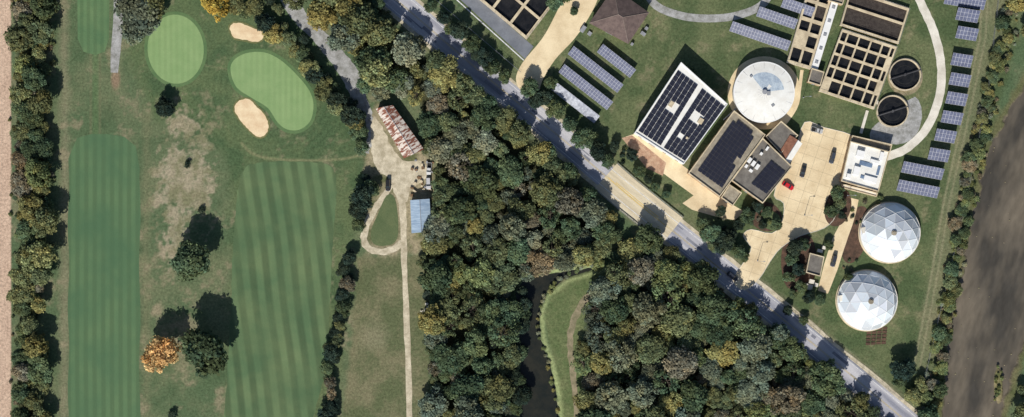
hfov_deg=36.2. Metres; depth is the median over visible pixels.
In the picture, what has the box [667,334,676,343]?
deciduous tree
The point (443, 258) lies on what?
deciduous tree
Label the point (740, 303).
deciduous tree
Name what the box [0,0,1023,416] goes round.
ground
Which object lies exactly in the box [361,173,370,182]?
deciduous tree
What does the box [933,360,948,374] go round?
deciduous tree
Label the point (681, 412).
deciduous tree
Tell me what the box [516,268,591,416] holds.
creek
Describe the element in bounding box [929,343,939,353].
deciduous tree
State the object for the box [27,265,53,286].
deciduous tree
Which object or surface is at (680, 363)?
deciduous tree
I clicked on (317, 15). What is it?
deciduous tree
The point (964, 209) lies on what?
deciduous tree
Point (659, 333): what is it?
deciduous tree
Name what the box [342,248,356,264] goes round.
deciduous tree
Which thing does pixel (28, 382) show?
deciduous tree
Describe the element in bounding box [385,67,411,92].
deciduous tree
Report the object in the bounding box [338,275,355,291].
deciduous tree
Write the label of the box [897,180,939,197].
ground solar array
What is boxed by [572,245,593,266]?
deciduous tree
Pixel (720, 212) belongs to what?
deciduous tree
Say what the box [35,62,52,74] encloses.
deciduous tree
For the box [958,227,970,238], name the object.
deciduous tree
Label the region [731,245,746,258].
deciduous tree
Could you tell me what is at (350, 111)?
deciduous tree
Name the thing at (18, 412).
deciduous tree
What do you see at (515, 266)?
deciduous tree
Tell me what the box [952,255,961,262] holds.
deciduous tree
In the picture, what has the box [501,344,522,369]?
deciduous tree
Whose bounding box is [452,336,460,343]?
deciduous tree
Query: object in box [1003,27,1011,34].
deciduous tree
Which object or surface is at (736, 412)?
bare branched tree
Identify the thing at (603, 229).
deciduous tree
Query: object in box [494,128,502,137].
bare branched tree
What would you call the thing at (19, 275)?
deciduous tree
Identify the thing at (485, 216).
deciduous tree
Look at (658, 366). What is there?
deciduous tree
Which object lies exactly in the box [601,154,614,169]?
deciduous tree
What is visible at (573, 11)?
deciduous tree
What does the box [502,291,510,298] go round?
deciduous tree
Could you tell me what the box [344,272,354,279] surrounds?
deciduous tree
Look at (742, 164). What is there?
parapet
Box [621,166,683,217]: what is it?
guard rail
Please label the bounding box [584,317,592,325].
deciduous tree
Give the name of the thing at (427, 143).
deciduous tree
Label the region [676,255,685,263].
deciduous tree
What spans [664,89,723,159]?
solar panels
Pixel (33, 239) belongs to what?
deciduous tree
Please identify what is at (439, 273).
deciduous tree
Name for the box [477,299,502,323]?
deciduous tree
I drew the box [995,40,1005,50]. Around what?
deciduous tree
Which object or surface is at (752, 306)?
deciduous tree
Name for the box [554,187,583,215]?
deciduous tree
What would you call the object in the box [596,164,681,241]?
bridge deck
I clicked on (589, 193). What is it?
deciduous tree
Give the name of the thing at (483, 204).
deciduous tree
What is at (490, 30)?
white strip line
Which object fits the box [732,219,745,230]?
deciduous tree
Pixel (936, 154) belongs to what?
ground solar array
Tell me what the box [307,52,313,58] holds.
deciduous tree
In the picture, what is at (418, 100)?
deciduous tree
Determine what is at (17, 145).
deciduous tree
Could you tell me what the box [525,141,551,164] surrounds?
deciduous tree
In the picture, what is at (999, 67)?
deciduous tree
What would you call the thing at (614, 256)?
deciduous tree
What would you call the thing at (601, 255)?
bare branched tree
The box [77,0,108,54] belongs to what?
tee box
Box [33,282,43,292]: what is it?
deciduous tree
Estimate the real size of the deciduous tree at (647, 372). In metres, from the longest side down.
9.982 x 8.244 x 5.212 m
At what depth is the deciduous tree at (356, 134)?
595.48 m
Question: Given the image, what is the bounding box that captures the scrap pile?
[410,159,433,196]
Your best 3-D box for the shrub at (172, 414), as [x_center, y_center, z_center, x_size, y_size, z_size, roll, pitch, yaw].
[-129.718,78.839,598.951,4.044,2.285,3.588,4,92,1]
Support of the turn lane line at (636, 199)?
on the bridge deck
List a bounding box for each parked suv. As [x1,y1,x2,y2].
[385,179,390,190]
[829,151,835,163]
[830,254,836,266]
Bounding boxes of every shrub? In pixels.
[50,59,56,65]
[168,410,177,416]
[184,159,190,168]
[197,207,205,213]
[239,9,251,19]
[946,322,953,328]
[951,248,957,254]
[973,123,980,131]
[973,196,979,201]
[979,159,985,166]
[1005,51,1013,59]
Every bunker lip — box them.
[228,21,264,43]
[233,97,269,138]
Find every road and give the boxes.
[384,0,917,416]
[647,0,770,21]
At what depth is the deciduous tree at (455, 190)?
595.24 m
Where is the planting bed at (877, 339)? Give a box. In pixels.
[866,327,886,344]
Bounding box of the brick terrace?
[622,136,665,175]
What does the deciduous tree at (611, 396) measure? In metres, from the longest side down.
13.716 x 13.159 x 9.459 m
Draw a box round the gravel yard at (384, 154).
[370,116,427,201]
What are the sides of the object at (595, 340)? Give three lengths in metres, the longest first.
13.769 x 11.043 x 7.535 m
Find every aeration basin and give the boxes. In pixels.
[480,0,549,39]
[819,29,897,108]
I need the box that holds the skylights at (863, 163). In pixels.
[859,160,880,178]
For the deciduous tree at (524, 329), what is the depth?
596.28 m
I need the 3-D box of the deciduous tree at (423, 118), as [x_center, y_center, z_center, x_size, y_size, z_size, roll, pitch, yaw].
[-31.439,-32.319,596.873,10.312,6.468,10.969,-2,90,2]
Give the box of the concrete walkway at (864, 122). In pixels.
[859,100,878,133]
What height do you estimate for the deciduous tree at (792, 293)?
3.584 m
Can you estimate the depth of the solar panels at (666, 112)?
593.45 m
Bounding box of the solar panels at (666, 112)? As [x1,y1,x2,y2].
[639,71,697,144]
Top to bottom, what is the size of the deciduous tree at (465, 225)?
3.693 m
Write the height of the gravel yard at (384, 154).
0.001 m
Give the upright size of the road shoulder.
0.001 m
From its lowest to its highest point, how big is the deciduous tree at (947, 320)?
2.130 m
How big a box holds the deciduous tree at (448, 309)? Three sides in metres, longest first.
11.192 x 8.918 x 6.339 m
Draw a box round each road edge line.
[387,4,885,416]
[411,0,915,416]
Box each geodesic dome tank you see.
[835,269,897,330]
[858,202,920,263]
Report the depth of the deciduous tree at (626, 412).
596.27 m
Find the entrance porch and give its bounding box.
[720,184,741,205]
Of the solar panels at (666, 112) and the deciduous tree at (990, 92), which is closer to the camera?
the solar panels at (666, 112)
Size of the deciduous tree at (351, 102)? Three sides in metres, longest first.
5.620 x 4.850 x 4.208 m
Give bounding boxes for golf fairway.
[68,134,140,416]
[224,161,336,416]
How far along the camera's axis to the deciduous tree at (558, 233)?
595.01 m
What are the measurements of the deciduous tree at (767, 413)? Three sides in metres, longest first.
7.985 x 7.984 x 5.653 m
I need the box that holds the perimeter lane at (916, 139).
[888,0,945,159]
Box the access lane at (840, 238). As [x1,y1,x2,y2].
[818,198,858,293]
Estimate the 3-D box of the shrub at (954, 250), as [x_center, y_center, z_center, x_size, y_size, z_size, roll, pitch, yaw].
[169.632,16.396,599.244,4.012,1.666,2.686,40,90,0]
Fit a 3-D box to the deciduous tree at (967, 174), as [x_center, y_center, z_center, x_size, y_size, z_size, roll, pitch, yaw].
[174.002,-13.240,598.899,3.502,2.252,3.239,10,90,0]
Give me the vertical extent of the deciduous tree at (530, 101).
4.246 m
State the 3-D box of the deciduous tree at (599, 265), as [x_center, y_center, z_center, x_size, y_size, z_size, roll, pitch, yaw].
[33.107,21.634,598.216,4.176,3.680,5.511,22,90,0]
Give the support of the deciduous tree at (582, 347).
on the ground at (210, 136)
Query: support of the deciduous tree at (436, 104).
on the ground at (210, 136)
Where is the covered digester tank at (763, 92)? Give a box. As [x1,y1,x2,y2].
[723,62,794,122]
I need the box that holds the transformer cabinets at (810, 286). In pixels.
[806,246,825,289]
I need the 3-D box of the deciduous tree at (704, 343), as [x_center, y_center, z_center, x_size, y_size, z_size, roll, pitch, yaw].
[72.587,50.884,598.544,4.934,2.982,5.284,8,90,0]
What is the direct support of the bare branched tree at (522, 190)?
on the ground at (210, 136)
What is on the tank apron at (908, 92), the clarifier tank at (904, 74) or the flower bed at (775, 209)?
the clarifier tank at (904, 74)
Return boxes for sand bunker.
[230,23,263,41]
[235,99,268,136]
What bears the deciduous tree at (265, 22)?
on the ground at (210, 136)
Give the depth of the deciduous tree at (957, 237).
597.77 m
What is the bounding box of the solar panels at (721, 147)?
[698,120,752,187]
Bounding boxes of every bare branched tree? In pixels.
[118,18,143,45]
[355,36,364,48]
[384,44,392,53]
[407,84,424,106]
[427,361,440,375]
[431,203,447,218]
[440,318,458,336]
[445,152,475,181]
[445,288,461,303]
[446,253,463,268]
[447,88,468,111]
[458,296,485,325]
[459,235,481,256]
[460,282,482,304]
[480,404,487,416]
[484,291,497,296]
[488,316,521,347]
[490,351,503,369]
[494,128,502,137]
[495,212,503,218]
[510,183,527,196]
[515,151,533,166]
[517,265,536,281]
[522,167,531,180]
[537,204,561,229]
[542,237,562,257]
[562,234,576,250]
[569,353,590,375]
[581,298,603,322]
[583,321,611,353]
[593,243,608,259]
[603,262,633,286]
[605,371,621,385]
[608,339,637,372]
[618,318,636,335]
[618,368,637,384]
[644,277,655,293]
[647,399,658,408]
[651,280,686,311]
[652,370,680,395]
[677,281,688,292]
[728,408,749,416]
[733,400,743,409]
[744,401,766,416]
[758,324,770,336]
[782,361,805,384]
[835,399,866,416]
[863,404,880,416]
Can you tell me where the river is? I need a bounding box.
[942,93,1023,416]
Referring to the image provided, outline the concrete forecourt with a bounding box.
[626,134,741,219]
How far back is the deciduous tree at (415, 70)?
595.16 m
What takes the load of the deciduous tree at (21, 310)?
on the ground at (210, 136)
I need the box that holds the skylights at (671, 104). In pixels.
[668,101,703,138]
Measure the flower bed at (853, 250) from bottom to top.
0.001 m
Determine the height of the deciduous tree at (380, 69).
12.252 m
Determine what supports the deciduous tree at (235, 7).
on the ground at (210, 136)
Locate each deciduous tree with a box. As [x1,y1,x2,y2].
[3,24,33,52]
[6,279,35,305]
[7,266,31,285]
[8,82,32,104]
[9,122,30,141]
[9,169,33,198]
[10,99,30,122]
[10,151,27,170]
[10,363,28,381]
[10,407,29,416]
[11,0,32,20]
[11,349,28,364]
[11,382,30,404]
[12,53,34,72]
[12,72,28,84]
[12,302,31,316]
[13,335,25,348]
[14,140,21,150]
[14,244,31,268]
[15,323,25,335]
[16,193,44,226]
[16,211,26,221]
[16,219,36,241]
[17,12,34,30]
[19,49,30,54]
[19,378,31,387]
[20,139,37,159]
[20,235,37,248]
[20,240,58,269]
[20,315,38,334]
[21,62,46,91]
[21,335,48,357]
[23,391,43,410]
[24,109,43,129]
[24,157,53,187]
[25,351,53,385]
[26,89,53,114]
[26,306,35,316]
[27,18,56,45]
[27,129,43,141]
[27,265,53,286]
[29,0,62,19]
[29,41,38,50]
[29,381,49,398]
[30,46,46,64]
[30,206,59,238]
[31,296,46,313]
[31,407,51,416]
[32,182,50,196]
[33,137,53,160]
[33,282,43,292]
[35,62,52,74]
[37,121,48,132]
[37,235,46,242]
[38,43,48,49]
[42,197,52,208]
[113,0,162,39]
[134,0,164,18]
[140,335,181,373]
[154,94,176,116]
[168,239,210,281]
[178,328,228,378]
[200,0,230,22]
[228,0,245,15]
[244,0,263,16]
[252,11,264,20]
[254,13,275,32]
[262,23,283,43]
[265,0,274,4]
[271,3,283,15]
[279,30,296,46]
[280,22,288,31]
[283,0,306,10]
[288,45,299,57]
[294,48,307,61]
[298,34,308,44]
[298,58,319,76]
[299,44,309,51]
[304,66,323,83]
[306,0,337,31]
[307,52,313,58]
[313,83,331,102]
[316,75,332,88]
[317,408,332,416]
[318,0,338,7]
[319,361,332,375]
[322,338,339,350]
[322,344,339,360]
[322,374,331,379]
[323,400,338,414]
[324,376,335,388]
[325,23,360,52]
[326,91,347,109]
[326,387,336,400]
[327,97,346,115]
[328,327,341,337]
[329,395,338,402]
[331,355,340,363]
[332,82,341,92]
[332,312,342,321]
[333,301,351,318]
[333,333,343,343]
[334,0,362,21]
[334,321,344,330]
[335,263,349,276]
[335,288,349,299]
[336,1,374,36]
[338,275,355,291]
[340,104,362,126]
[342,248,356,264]
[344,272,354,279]
[345,116,364,131]
[346,97,357,107]
[347,44,361,56]
[347,125,368,140]
[348,183,374,211]
[348,200,367,219]
[352,45,392,78]
[352,219,366,232]
[354,110,366,121]
[354,138,369,155]
[356,74,372,93]
[358,56,392,87]
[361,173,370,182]
[362,17,398,47]
[364,0,385,9]
[364,179,378,197]
[370,86,389,101]
[372,8,380,21]
[380,10,392,21]
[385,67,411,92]
[390,32,425,67]
[393,72,414,99]
[394,64,408,74]
[407,60,424,78]
[412,35,426,50]
[416,109,442,136]
[416,254,429,267]
[416,258,451,295]
[417,303,446,335]
[417,384,448,416]
[418,121,434,137]
[420,64,428,72]
[420,77,441,97]
[421,71,430,82]
[421,136,435,154]
[421,213,450,242]
[422,234,448,256]
[422,290,430,300]
[422,331,447,348]
[423,0,437,12]
[426,48,445,69]
[426,93,448,113]
[426,135,453,164]
[428,54,461,93]
[429,290,446,306]
[429,351,435,362]
[429,376,437,383]
[429,382,444,397]
[431,176,447,194]
[432,185,449,205]
[432,341,470,375]
[435,165,445,175]
[436,11,451,24]
[436,299,460,324]
[438,112,459,132]
[438,368,452,382]
[439,255,452,267]
[442,125,467,148]
[442,196,478,224]
[442,384,452,399]
[442,408,454,416]
[443,22,453,34]
[443,181,464,201]
[446,234,458,248]
[448,223,463,241]
[449,20,468,39]
[449,278,461,293]
[450,373,461,383]
[450,373,486,406]
[451,144,468,157]
[451,261,469,284]
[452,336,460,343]
[452,396,483,416]
[456,73,474,96]
[457,110,468,119]
[457,319,467,329]
[458,220,468,229]
[459,118,480,139]
[460,164,498,203]
[460,363,467,374]
[461,34,480,52]
[461,329,487,357]
[463,84,486,106]
[463,258,494,288]
[464,143,472,150]
[465,250,476,261]
[466,147,485,164]
[466,217,483,234]
[466,353,476,368]
[467,323,477,333]
[469,105,501,130]
[470,49,477,60]
[471,355,492,376]
[472,129,498,155]
[474,199,487,210]
[476,232,484,239]
[476,317,493,336]
[477,46,493,66]
[477,93,497,109]
[477,209,494,224]
[477,250,482,257]
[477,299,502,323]
[478,373,513,410]
[481,223,499,246]
[481,237,508,269]
[482,59,499,75]
[482,157,498,173]
[483,263,520,296]
[485,412,501,416]
[486,193,505,212]
[487,401,505,413]
[489,340,496,348]
[491,140,509,157]
[491,369,499,376]
[494,105,518,133]
[494,295,504,301]
[495,179,504,190]
[496,155,523,188]
[497,362,510,375]
[498,67,510,84]
[498,212,526,241]
[499,298,522,323]
[500,189,520,205]
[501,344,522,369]
[502,132,510,141]
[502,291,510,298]
[502,405,511,416]
[503,398,510,405]
[506,238,529,265]
[506,368,521,384]
[507,197,535,221]
[508,119,531,141]
[508,132,528,148]
[508,260,519,269]
[508,401,522,415]
[510,324,519,333]
[512,393,522,405]
[514,375,526,385]
[516,286,527,296]
[516,385,532,401]
[517,393,529,405]
[519,231,529,238]
[519,297,531,310]
[519,321,529,333]
[520,77,539,97]
[520,318,529,325]
[520,345,528,360]
[521,309,531,319]
[522,211,540,229]
[524,246,555,277]
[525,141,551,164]
[526,230,542,249]
[527,95,540,109]
[530,171,562,206]
[532,89,554,105]
[532,167,546,180]
[542,153,562,174]
[542,226,555,238]
[543,76,557,90]
[545,100,564,118]
[545,141,556,157]
[546,0,563,11]
[552,226,568,244]
[553,163,579,187]
[553,249,573,271]
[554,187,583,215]
[560,216,581,240]
[560,247,576,270]
[561,162,577,179]
[562,116,577,131]
[570,7,577,15]
[570,126,595,148]
[571,388,596,410]
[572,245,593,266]
[574,227,594,245]
[574,340,589,356]
[575,408,612,416]
[579,198,607,228]
[580,186,597,202]
[581,373,601,391]
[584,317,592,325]
[586,243,599,263]
[587,275,621,303]
[588,350,612,374]
[589,140,605,161]
[590,127,598,140]
[591,221,616,244]
[591,259,604,271]
[593,235,611,253]
[593,318,601,325]
[593,381,629,413]
[594,372,606,381]
[598,296,630,324]
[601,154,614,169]
[603,326,625,344]
[606,209,617,223]
[609,250,621,262]
[610,141,619,152]
[610,229,622,243]
[617,237,644,265]
[617,281,631,296]
[618,402,631,416]
[623,291,637,312]
[623,332,635,346]
[625,378,660,408]
[626,147,638,161]
[626,255,654,285]
[629,401,642,414]
[630,282,640,292]
[631,165,645,177]
[631,322,648,339]
[631,362,639,370]
[632,291,667,328]
[633,222,663,254]
[635,332,665,364]
[638,363,658,384]
[640,405,669,416]
[643,173,653,184]
[646,248,664,266]
[650,182,660,191]
[651,258,682,291]
[651,325,668,341]
[652,362,660,369]
[655,391,682,416]
[658,305,696,337]
[659,359,666,371]
[661,190,670,197]
[662,245,681,262]
[662,344,697,380]
[663,340,676,354]
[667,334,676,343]
[674,407,699,416]
[675,292,688,307]
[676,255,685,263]
[677,331,700,350]
[678,261,693,283]
[680,379,709,413]
[684,290,704,307]
[686,264,720,295]
[688,315,709,342]
[691,346,707,366]
[692,258,711,272]
[695,290,738,326]
[695,372,707,383]
[696,218,709,229]
[698,357,722,379]
[699,224,720,241]
[700,340,707,347]
[700,407,719,416]
[703,321,733,348]
[704,336,739,367]
[706,372,725,389]
[706,387,722,408]
[707,241,723,252]
[713,231,735,254]
[714,408,729,416]
[715,205,725,216]
[715,394,732,410]
[719,369,737,385]
[723,383,740,400]
[724,228,737,238]
[726,296,746,315]
[730,364,735,372]
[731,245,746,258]
[731,308,766,340]
[731,334,737,341]
[731,369,749,384]
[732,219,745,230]
[734,352,748,370]
[734,379,768,407]
[736,330,772,362]
[739,206,755,224]
[741,252,749,262]
[744,301,758,318]
[746,359,775,384]
[751,201,763,212]
[758,220,767,228]
[760,386,773,404]
[761,206,772,217]
[762,403,779,416]
[766,351,782,367]
[768,322,790,349]
[770,218,782,230]
[770,384,806,415]
[771,324,789,340]
[772,379,779,387]
[774,368,786,383]
[778,408,801,416]
[779,336,806,362]
[782,272,795,281]
[782,305,792,315]
[782,375,798,387]
[785,253,798,265]
[786,238,802,257]
[788,289,797,298]
[792,262,805,275]
[794,280,807,293]
[798,366,818,390]
[799,237,810,250]
[799,316,808,325]
[800,389,826,416]
[800,405,809,416]
[801,354,808,362]
[802,290,815,303]
[805,359,815,368]
[807,358,845,397]
[814,294,825,305]
[814,361,832,377]
[819,408,838,416]
[823,203,839,217]
[824,240,833,250]
[825,394,839,409]
[830,184,844,200]
[833,197,846,209]
[838,210,846,218]
[840,390,852,401]
[843,273,852,280]
[852,391,870,409]
[889,357,916,381]
[891,374,906,387]
[904,388,922,405]
[915,375,928,392]
[917,404,938,416]
[919,391,933,404]
[926,378,939,390]
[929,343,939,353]
[931,325,947,340]
[932,400,942,409]
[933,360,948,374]
[933,384,948,397]
[936,341,942,349]
[936,375,944,381]
[937,352,950,362]
[938,291,955,306]
[940,312,948,319]
[941,333,952,345]
[942,276,957,290]
[942,316,951,324]
[943,261,958,276]
[943,304,956,312]
[947,216,962,229]
[950,234,960,245]
[950,282,963,297]
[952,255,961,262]
[954,209,961,216]
[955,205,968,216]
[956,247,964,255]
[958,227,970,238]
[959,177,969,186]
[959,198,969,206]
[960,151,975,162]
[960,243,967,248]
[961,158,978,172]
[961,188,974,200]
[963,215,973,226]
[964,170,971,177]
[969,138,983,151]
[972,147,985,159]
[976,113,988,123]
[977,107,985,114]
[979,133,991,142]
[980,81,990,90]
[980,124,992,133]
[981,95,993,107]
[984,88,994,97]
[986,71,998,83]
[987,104,995,112]
[988,51,1001,63]
[989,60,996,69]
[991,43,1003,55]
[993,59,1006,72]
[994,15,1010,29]
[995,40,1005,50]
[1002,33,1013,43]
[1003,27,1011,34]
[1005,9,1012,15]
[1007,0,1023,12]
[1010,402,1023,416]
[1016,384,1023,398]
[1020,24,1023,36]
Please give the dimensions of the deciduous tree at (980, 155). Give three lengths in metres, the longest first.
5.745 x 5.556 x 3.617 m
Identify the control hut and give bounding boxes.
[806,68,823,85]
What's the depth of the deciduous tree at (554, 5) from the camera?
595.40 m
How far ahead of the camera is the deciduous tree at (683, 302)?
597.03 m
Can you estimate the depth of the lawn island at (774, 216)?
599.92 m
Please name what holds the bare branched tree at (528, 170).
on the ground at (210, 136)
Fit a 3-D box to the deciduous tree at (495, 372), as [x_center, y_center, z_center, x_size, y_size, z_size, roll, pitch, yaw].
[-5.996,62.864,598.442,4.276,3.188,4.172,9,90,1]
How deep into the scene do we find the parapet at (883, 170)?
595.45 m
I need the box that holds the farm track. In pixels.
[387,161,411,416]
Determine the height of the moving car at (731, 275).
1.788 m
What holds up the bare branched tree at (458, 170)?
on the ground at (210, 136)
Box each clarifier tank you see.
[876,95,908,126]
[888,58,921,90]
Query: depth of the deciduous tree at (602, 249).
594.45 m
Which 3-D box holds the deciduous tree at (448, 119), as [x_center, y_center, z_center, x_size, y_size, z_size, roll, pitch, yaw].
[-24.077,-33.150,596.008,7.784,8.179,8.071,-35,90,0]
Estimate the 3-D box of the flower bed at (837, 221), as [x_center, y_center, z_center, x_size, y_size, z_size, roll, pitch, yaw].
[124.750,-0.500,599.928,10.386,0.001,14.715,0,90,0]
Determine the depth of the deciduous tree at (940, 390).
595.67 m
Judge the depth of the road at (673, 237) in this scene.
599.98 m
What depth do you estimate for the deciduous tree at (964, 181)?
598.06 m
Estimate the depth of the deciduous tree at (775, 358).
595.38 m
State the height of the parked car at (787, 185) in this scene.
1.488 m
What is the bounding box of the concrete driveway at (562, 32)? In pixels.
[516,0,596,96]
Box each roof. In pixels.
[589,0,648,43]
[636,64,725,162]
[690,112,763,195]
[767,123,796,150]
[807,254,822,274]
[842,142,887,189]
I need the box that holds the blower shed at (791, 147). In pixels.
[779,135,801,162]
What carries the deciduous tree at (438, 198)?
on the ground at (210, 136)
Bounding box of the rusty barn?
[376,105,423,157]
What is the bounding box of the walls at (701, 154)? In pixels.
[687,111,732,196]
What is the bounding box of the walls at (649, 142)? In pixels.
[633,65,681,163]
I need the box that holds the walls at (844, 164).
[839,141,877,191]
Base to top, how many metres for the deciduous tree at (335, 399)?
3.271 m
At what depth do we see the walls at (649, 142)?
596.93 m
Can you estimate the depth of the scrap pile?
599.22 m
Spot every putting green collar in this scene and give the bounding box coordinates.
[144,11,206,86]
[227,49,316,133]
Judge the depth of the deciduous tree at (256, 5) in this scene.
595.58 m
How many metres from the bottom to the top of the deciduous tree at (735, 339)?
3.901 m
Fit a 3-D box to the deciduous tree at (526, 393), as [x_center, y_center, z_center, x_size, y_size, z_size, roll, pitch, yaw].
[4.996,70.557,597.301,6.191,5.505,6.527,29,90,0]
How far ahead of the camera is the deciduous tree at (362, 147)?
594.87 m
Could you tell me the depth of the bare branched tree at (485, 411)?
597.62 m
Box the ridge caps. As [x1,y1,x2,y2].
[590,1,648,41]
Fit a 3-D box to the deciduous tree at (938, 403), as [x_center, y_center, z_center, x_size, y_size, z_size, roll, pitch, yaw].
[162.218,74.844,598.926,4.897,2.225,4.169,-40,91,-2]
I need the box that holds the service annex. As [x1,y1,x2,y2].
[849,135,891,151]
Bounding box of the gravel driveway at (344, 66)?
[281,0,372,153]
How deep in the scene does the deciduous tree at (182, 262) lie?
589.82 m
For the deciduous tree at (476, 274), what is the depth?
592.41 m
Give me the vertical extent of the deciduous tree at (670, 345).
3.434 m
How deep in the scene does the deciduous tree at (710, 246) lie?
595.91 m
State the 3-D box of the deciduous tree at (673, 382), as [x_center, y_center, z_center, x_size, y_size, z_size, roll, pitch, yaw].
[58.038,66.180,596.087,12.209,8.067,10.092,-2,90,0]
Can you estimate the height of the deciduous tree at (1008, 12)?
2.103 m
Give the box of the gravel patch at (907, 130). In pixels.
[870,97,921,144]
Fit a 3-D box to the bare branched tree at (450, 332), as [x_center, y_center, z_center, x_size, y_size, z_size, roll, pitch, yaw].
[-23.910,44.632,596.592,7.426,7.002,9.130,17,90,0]
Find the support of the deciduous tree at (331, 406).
on the ground at (210, 136)
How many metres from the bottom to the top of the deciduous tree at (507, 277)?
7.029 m
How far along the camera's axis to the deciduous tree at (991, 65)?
598.06 m
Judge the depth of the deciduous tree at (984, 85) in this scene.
598.07 m
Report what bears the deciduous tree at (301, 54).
on the ground at (210, 136)
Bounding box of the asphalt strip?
[461,0,533,57]
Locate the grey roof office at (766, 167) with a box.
[731,138,791,202]
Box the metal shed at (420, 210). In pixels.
[410,199,430,232]
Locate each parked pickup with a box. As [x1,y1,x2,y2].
[426,162,431,174]
[810,126,822,133]
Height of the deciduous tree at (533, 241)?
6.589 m
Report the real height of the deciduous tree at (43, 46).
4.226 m
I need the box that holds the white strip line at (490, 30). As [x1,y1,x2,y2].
[457,0,523,60]
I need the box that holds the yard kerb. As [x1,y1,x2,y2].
[733,121,849,289]
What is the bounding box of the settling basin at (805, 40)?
[786,0,830,69]
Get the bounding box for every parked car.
[782,181,793,189]
[799,165,806,177]
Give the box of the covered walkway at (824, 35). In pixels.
[811,2,837,69]
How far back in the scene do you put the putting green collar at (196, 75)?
599.98 m
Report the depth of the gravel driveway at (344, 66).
599.98 m
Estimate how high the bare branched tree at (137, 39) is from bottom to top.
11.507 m
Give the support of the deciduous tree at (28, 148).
on the ground at (210, 136)
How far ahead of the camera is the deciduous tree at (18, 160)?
595.32 m
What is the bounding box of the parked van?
[426,177,430,188]
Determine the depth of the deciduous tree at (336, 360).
597.03 m
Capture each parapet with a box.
[635,62,726,163]
[688,111,765,196]
[765,121,797,152]
[806,253,823,276]
[841,141,889,191]
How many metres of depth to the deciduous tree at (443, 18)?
595.56 m
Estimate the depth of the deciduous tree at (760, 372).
593.00 m
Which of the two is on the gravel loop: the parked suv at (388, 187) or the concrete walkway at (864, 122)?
the parked suv at (388, 187)
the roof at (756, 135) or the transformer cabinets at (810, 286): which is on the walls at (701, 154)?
the roof at (756, 135)
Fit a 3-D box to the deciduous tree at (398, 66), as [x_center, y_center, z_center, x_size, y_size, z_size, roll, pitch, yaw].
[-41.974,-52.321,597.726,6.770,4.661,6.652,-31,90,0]
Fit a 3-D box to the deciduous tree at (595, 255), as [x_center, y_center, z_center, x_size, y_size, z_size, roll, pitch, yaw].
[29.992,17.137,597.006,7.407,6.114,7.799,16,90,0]
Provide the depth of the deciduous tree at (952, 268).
596.92 m
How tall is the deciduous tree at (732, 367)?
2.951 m
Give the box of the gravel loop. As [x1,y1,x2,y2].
[360,178,404,254]
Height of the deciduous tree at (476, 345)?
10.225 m
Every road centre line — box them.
[396,0,898,415]
[400,2,901,416]
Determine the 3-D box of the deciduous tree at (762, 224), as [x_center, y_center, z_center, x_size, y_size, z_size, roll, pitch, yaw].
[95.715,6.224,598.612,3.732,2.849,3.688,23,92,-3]
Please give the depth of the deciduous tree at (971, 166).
597.47 m
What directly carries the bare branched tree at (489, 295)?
on the ground at (210, 136)
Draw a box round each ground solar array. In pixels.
[551,83,598,122]
[559,64,612,109]
[568,46,622,91]
[597,44,635,77]
[729,21,790,50]
[756,6,797,28]
[781,0,814,16]
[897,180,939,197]
[901,161,944,179]
[928,148,949,161]
[934,129,956,142]
[941,110,963,124]
[944,0,985,9]
[945,91,967,105]
[949,72,971,86]
[950,53,972,67]
[955,7,979,22]
[955,26,978,40]
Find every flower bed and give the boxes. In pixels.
[750,201,781,230]
[781,234,815,291]
[825,189,850,225]
[842,206,866,262]
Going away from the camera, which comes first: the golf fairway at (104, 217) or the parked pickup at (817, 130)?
the parked pickup at (817, 130)
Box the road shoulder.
[382,0,917,416]
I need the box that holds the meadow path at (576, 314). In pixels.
[567,272,614,416]
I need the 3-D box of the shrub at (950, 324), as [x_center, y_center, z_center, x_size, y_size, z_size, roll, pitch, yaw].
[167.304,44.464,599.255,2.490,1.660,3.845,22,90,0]
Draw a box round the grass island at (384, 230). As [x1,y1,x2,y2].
[371,194,397,245]
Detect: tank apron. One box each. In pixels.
[728,56,800,128]
[888,58,922,94]
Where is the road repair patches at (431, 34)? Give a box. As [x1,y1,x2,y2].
[394,0,856,379]
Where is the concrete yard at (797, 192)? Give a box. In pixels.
[733,122,850,289]
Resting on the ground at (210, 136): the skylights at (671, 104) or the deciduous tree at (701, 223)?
the deciduous tree at (701, 223)
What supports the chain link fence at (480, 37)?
on the ground at (210, 136)
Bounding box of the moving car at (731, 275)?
[727,271,737,281]
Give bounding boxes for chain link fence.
[439,2,517,69]
[779,2,998,398]
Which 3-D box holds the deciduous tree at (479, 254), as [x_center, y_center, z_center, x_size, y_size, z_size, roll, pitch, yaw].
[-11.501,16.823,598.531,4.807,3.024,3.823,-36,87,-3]
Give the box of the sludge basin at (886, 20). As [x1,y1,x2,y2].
[839,0,909,43]
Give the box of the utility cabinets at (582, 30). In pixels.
[580,25,647,45]
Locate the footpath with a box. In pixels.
[784,70,803,123]
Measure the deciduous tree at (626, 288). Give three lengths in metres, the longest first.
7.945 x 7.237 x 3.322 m
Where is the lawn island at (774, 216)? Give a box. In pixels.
[761,211,781,229]
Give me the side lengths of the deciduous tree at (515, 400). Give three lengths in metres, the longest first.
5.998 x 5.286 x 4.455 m
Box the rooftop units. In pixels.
[846,150,883,182]
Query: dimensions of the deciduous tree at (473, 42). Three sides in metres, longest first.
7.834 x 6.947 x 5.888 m
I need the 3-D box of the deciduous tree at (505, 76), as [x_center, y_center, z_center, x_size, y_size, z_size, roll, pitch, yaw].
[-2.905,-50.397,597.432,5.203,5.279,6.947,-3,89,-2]
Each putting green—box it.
[148,15,203,83]
[231,52,312,129]
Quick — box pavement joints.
[737,126,847,285]
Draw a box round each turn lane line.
[608,177,664,224]
[616,182,657,216]
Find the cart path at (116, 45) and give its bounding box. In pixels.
[111,0,122,72]

